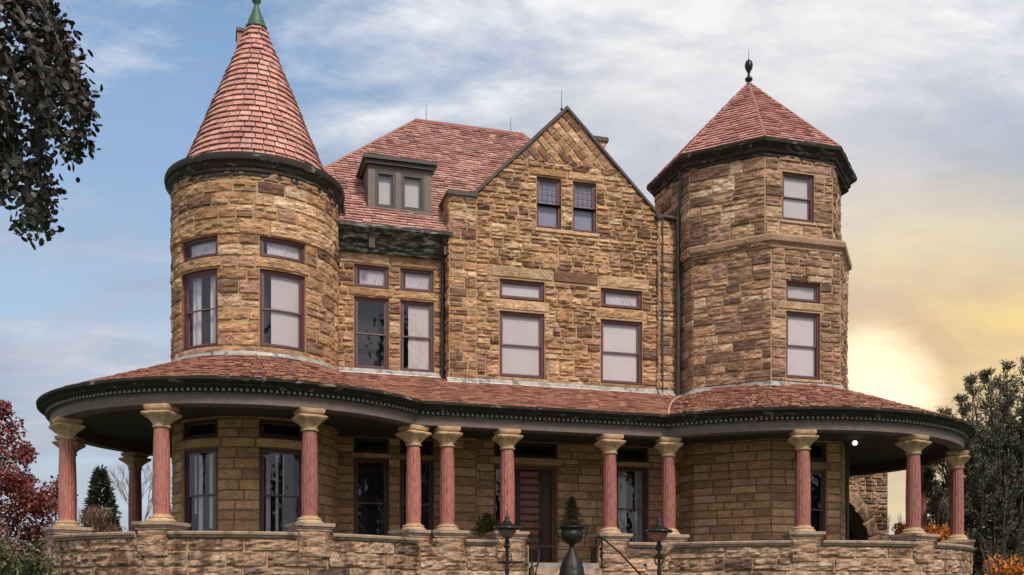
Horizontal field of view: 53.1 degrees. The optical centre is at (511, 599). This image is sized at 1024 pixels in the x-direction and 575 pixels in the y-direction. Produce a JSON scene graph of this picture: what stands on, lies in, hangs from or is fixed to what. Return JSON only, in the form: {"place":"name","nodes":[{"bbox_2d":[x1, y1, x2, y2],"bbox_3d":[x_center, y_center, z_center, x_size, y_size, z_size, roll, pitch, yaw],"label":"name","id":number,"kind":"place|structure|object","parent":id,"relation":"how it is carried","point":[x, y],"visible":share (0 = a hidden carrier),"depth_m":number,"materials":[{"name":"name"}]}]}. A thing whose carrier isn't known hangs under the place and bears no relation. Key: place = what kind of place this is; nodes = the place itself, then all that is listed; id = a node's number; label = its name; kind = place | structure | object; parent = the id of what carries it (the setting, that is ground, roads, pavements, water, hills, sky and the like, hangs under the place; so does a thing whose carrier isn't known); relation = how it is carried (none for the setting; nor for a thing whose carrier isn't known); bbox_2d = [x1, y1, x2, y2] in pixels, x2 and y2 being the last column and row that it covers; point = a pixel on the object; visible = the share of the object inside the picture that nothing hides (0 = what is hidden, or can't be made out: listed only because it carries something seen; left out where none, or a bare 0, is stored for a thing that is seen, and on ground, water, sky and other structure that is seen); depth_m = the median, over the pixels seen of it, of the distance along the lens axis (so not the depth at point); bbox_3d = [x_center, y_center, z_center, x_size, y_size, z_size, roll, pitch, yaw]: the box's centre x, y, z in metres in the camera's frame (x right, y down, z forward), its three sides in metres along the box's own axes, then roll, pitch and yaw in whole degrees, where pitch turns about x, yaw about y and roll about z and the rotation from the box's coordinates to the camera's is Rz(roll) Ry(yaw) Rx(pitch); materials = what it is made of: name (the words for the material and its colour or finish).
{"place":"outdoors","nodes":[
{"label":"outdoors","id":0,"kind":"place"},
{"bbox_2d":[0,0,1023,573],"label":"sky","id":1,"kind":"structure","parent":0,"point":[923,100],"materials":[{"name":"blue"}]},
{"bbox_2d":[888,514,904,540],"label":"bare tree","id":2,"kind":"object","parent":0,"point":[898,520],"visible":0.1,"depth_m":56.02,"materials":[{"name":"beige plant"}]},
{"label":"lawn","id":3,"kind":"structure","parent":0,"visible":0},
{"bbox_2d":[0,517,27,573],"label":"shrub","id":4,"kind":"object","parent":3,"relation":"on","point":[15,547],"visible":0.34,"depth_m":27.46,"materials":[{"name":"red plant"}]},
{"bbox_2d":[0,538,62,574],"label":"shrub","id":5,"kind":"object","parent":3,"relation":"on","point":[24,567],"visible":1,"depth_m":23.38,"materials":[{"name":"green plant"}]},
{"bbox_2d":[0,399,78,566],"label":"autumn tree","id":6,"kind":"object","parent":3,"relation":"on","point":[32,501],"visible":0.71,"depth_m":32.87,"materials":[{"name":"red plant"}]},
{"bbox_2d":[0,0,102,249],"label":"broadleaf tree","id":7,"kind":"object","parent":3,"relation":"on","point":[39,82],"visible":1,"depth_m":9.86,"materials":[{"name":"green plant"}]},
{"bbox_2d":[81,464,121,532],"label":"conifer","id":8,"kind":"object","parent":3,"relation":"on","point":[99,481],"visible":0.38,"depth_m":59.70,"materials":[{"name":"green plant"}]},
{"bbox_2d":[77,504,127,532],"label":"shrub","id":9,"kind":"object","parent":3,"relation":"on","point":[92,519],"visible":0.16,"depth_m":54.87,"materials":[{"name":"brown plant"}]},
{"bbox_2d":[106,462,171,520],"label":"bare tree","id":10,"kind":"object","parent":3,"relation":"on","point":[150,486],"visible":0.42,"depth_m":54.56,"materials":[{"name":"plant"}]},
{"bbox_2d":[36,0,975,574],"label":"mansion","id":11,"kind":"structure","parent":3,"relation":"on","point":[416,346],"depth_m":30.67,"materials":[{"name":"stone"}]},
{"bbox_2d":[184,269,216,349],"bbox_3d":[-8.300,-7.790,27.762,1.283,2.070,0.506,0,0,29],"label":"window","id":12,"kind":"structure","parent":11,"relation":"in","point":[200,288],"depth_m":27.88,"materials":[{"name":"grey glass"}]},
{"bbox_2d":[184,236,216,261],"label":"window","id":13,"kind":"structure","parent":11,"relation":"in","point":[207,246],"depth_m":27.59,"materials":[{"name":"grey glass"}]},
{"bbox_2d":[184,447,216,530],"bbox_3d":[-8.300,-2.805,27.762,1.283,2.520,0.506,0,0,29],"label":"window","id":14,"kind":"structure","parent":11,"relation":"in","point":[200,464],"depth_m":27.90,"materials":[{"name":"grey glass"}]},
{"bbox_2d":[184,419,216,439],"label":"window","id":15,"kind":"structure","parent":11,"relation":"in","point":[208,427],"depth_m":27.88,"materials":[{"name":"black glass"}]},
{"bbox_2d":[260,447,301,531],"bbox_3d":[-6.307,-2.805,27.827,1.261,2.520,0.504,0,0,-32],"label":"window","id":16,"kind":"structure","parent":11,"relation":"in","point":[280,469],"depth_m":27.94,"materials":[{"name":"grey glass"}]},
{"bbox_2d":[260,419,301,439],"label":"window","id":17,"kind":"structure","parent":11,"relation":"in","point":[268,428],"depth_m":27.84,"materials":[{"name":"black glass"}]},
{"bbox_2d":[259,269,303,351],"bbox_3d":[-6.307,-7.790,27.827,1.261,2.070,0.504,0,0,-32],"label":"window","id":18,"kind":"structure","parent":11,"relation":"in","point":[281,293],"depth_m":27.79,"materials":[{"name":"grey glass"}]},
{"bbox_2d":[260,236,303,263],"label":"window","id":19,"kind":"structure","parent":11,"relation":"in","point":[270,247],"depth_m":27.69,"materials":[{"name":"grey glass"}]},
{"bbox_2d":[354,296,387,369],"bbox_3d":[-4.284,-7.970,30.906,1.060,2.150,0.440,0,0,-16],"label":"window","id":20,"kind":"structure","parent":11,"relation":"in","point":[370,314],"depth_m":31.06,"materials":[{"name":"black glass"}]},
{"bbox_2d":[354,264,387,287],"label":"window","id":21,"kind":"structure","parent":11,"relation":"in","point":[364,275],"depth_m":30.78,"materials":[{"name":"grey glass"}]},
{"bbox_2d":[354,458,387,535],"bbox_3d":[-4.284,-2.890,30.906,1.060,2.690,0.440,0,0,-16],"label":"window","id":22,"kind":"structure","parent":11,"relation":"in","point":[370,474],"depth_m":31.07,"materials":[{"name":"black glass"}]},
{"bbox_2d":[354,437,387,452],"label":"window","id":23,"kind":"structure","parent":11,"relation":"in","point":[379,445],"depth_m":30.83,"materials":[{"name":"glass"}]},
{"bbox_2d":[375,170,395,208],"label":"window","id":24,"kind":"structure","parent":11,"relation":"in","point":[385,182],"depth_m":30.94,"materials":[{"name":"glass"}]},
{"bbox_2d":[401,173,423,211],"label":"window","id":25,"kind":"structure","parent":11,"relation":"in","point":[412,186],"depth_m":31.20,"materials":[{"name":"glass"}]},
{"bbox_2d":[400,300,432,372],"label":"window","id":26,"kind":"structure","parent":11,"relation":"in","point":[416,318],"depth_m":31.21,"materials":[{"name":"grey glass"}]},
{"bbox_2d":[400,269,432,291],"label":"window","id":27,"kind":"structure","parent":11,"relation":"in","point":[413,280],"depth_m":31.17,"materials":[{"name":"grey glass"}]},
{"bbox_2d":[400,459,432,529],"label":"window","id":28,"kind":"structure","parent":11,"relation":"in","point":[426,466],"depth_m":31.27,"materials":[{"name":"black glass"}]},
{"bbox_2d":[400,439,432,454],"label":"window","id":29,"kind":"structure","parent":11,"relation":"in","point":[426,448],"depth_m":31.21,"materials":[{"name":"glass"}]},
{"bbox_2d":[471,512,499,536],"bbox_3d":[-0.705,-1.739,28.836,0.978,1.478,0.974,0,0,0],"label":"potted shrub","id":30,"kind":"object","parent":11,"relation":"on","point":[487,523],"visible":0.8,"depth_m":28.66,"materials":[{"name":"green plant"}]},
{"bbox_2d":[500,311,543,378],"bbox_3d":[0.278,-7.820,31.555,1.460,2.010,0.110,0,0,-16],"label":"window","id":31,"kind":"structure","parent":11,"relation":"in","point":[521,334],"depth_m":31.60,"materials":[{"name":"grey glass"}]},
{"bbox_2d":[500,279,543,301],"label":"window","id":32,"kind":"structure","parent":11,"relation":"in","point":[516,289],"depth_m":31.57,"materials":[{"name":"white glass"}]},
{"bbox_2d":[495,442,556,457],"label":"window","id":33,"kind":"structure","parent":11,"relation":"in","point":[522,449],"depth_m":31.81,"materials":[{"name":"glass"}]},
{"bbox_2d":[516,470,541,562],"bbox_3d":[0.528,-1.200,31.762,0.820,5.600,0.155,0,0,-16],"label":"door","id":34,"kind":"structure","parent":11,"relation":"in","point":[528,483],"depth_m":31.77,"materials":[{"name":"brown wood"}]},
{"bbox_2d":[542,470,550,562],"bbox_3d":[1.072,-2.510,31.956,0.290,3.020,0.070,0,0,-16],"label":"door side leaf","id":35,"kind":"structure","parent":11,"relation":"in","point":[546,475],"depth_m":31.93,"materials":[{"name":"brown wood"}]},
{"bbox_2d":[537,177,559,228],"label":"window","id":36,"kind":"structure","parent":11,"relation":"in","point":[548,190],"depth_m":31.84,"materials":[{"name":"grey glass"}]},
{"bbox_2d":[556,523,587,574],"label":"garden urn","id":37,"kind":"object","parent":11,"relation":"on","point":[571,564],"visible":0.98,"depth_m":25.43,"materials":[{"name":"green metal"}]},
{"bbox_2d":[557,496,583,529],"bbox_3d":[1.501,-2.152,25.646,0.757,0.865,0.783,0,0,0],"label":"topiary plant","id":38,"kind":"object","parent":37,"relation":"in","point":[573,509],"visible":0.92,"depth_m":25.54,"materials":[{"name":"green plant"}]},
{"bbox_2d":[573,182,594,232],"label":"window","id":39,"kind":"structure","parent":11,"relation":"in","point":[583,193],"depth_m":32.17,"materials":[{"name":"grey glass"}]},
{"bbox_2d":[595,536,646,574],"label":"handrail","id":40,"kind":"object","parent":11,"relation":"on","point":[622,555],"visible":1,"depth_m":27.46,"materials":[{"name":"black metal"}]},
{"bbox_2d":[601,319,640,384],"bbox_3d":[3.429,-7.820,32.483,1.430,2.010,0.110,0,0,-16],"label":"window","id":41,"kind":"structure","parent":11,"relation":"in","point":[620,340],"depth_m":32.53,"materials":[{"name":"grey glass"}]},
{"bbox_2d":[601,288,640,309],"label":"window","id":42,"kind":"structure","parent":11,"relation":"in","point":[611,298],"depth_m":32.51,"materials":[{"name":"grey glass"}]},
{"bbox_2d":[616,467,647,541],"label":"window","id":43,"kind":"structure","parent":11,"relation":"in","point":[632,482],"depth_m":32.78,"materials":[{"name":"grey glass"}]},
{"bbox_2d":[616,447,647,461],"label":"window","id":44,"kind":"structure","parent":11,"relation":"in","point":[639,454],"depth_m":32.68,"materials":[{"name":"glass"}]},
{"bbox_2d":[782,172,812,221],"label":"window","id":45,"kind":"structure","parent":11,"relation":"in","point":[797,189],"depth_m":31.40,"materials":[{"name":"white glass"}]},
{"bbox_2d":[786,311,818,379],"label":"window","id":46,"kind":"structure","parent":11,"relation":"in","point":[802,329],"depth_m":31.39,"materials":[{"name":"grey glass"}]},
{"bbox_2d":[786,281,818,303],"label":"window","id":47,"kind":"structure","parent":11,"relation":"in","point":[798,291],"depth_m":31.36,"materials":[{"name":"grey glass"}]},
{"bbox_2d":[795,470,824,539],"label":"window","id":48,"kind":"structure","parent":11,"relation":"in","point":[817,476],"depth_m":31.75,"materials":[{"name":"black glass"}]},
{"bbox_2d":[795,442,824,461],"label":"window","id":49,"kind":"structure","parent":11,"relation":"in","point":[817,452],"depth_m":31.51,"materials":[{"name":"glass"}]},
{"bbox_2d":[493,513,520,574],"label":"lamp post","id":50,"kind":"object","parent":3,"relation":"on","point":[506,528],"visible":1,"depth_m":24.22,"materials":[{"name":"black metal"}]},
{"bbox_2d":[529,534,539,574],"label":"handrail","id":51,"kind":"object","parent":3,"relation":"on","point":[532,538],"visible":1,"depth_m":27.27,"materials":[{"name":"black metal"}]},
{"bbox_2d":[645,516,672,574],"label":"lamp post","id":52,"kind":"object","parent":3,"relation":"on","point":[658,531],"visible":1,"depth_m":25.34,"materials":[{"name":"black metal"}]},
{"bbox_2d":[849,473,887,540],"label":"stone archway","id":53,"kind":"object","parent":3,"relation":"on","point":[868,507],"visible":0.18,"depth_m":40.54,"materials":[{"name":"stone"}]},
{"bbox_2d":[892,501,973,554],"bbox_3d":[14.094,-0.762,34.519,3.640,5.032,2.801,0,0,0],"label":"shrub","id":54,"kind":"object","parent":3,"relation":"on","point":[931,529],"visible":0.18,"depth_m":34.06,"materials":[{"name":"orange plant"}]},
{"bbox_2d":[921,356,1023,574],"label":"evergreen tree","id":55,"kind":"object","parent":3,"relation":"on","point":[993,473],"visible":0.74,"depth_m":35.85,"materials":[{"name":"green plant"}]},
{"bbox_2d":[980,545,1023,574],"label":"shrub","id":56,"kind":"object","parent":3,"relation":"on","point":[1011,569],"visible":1,"depth_m":27.62,"materials":[{"name":"orange plant"}]}
]}

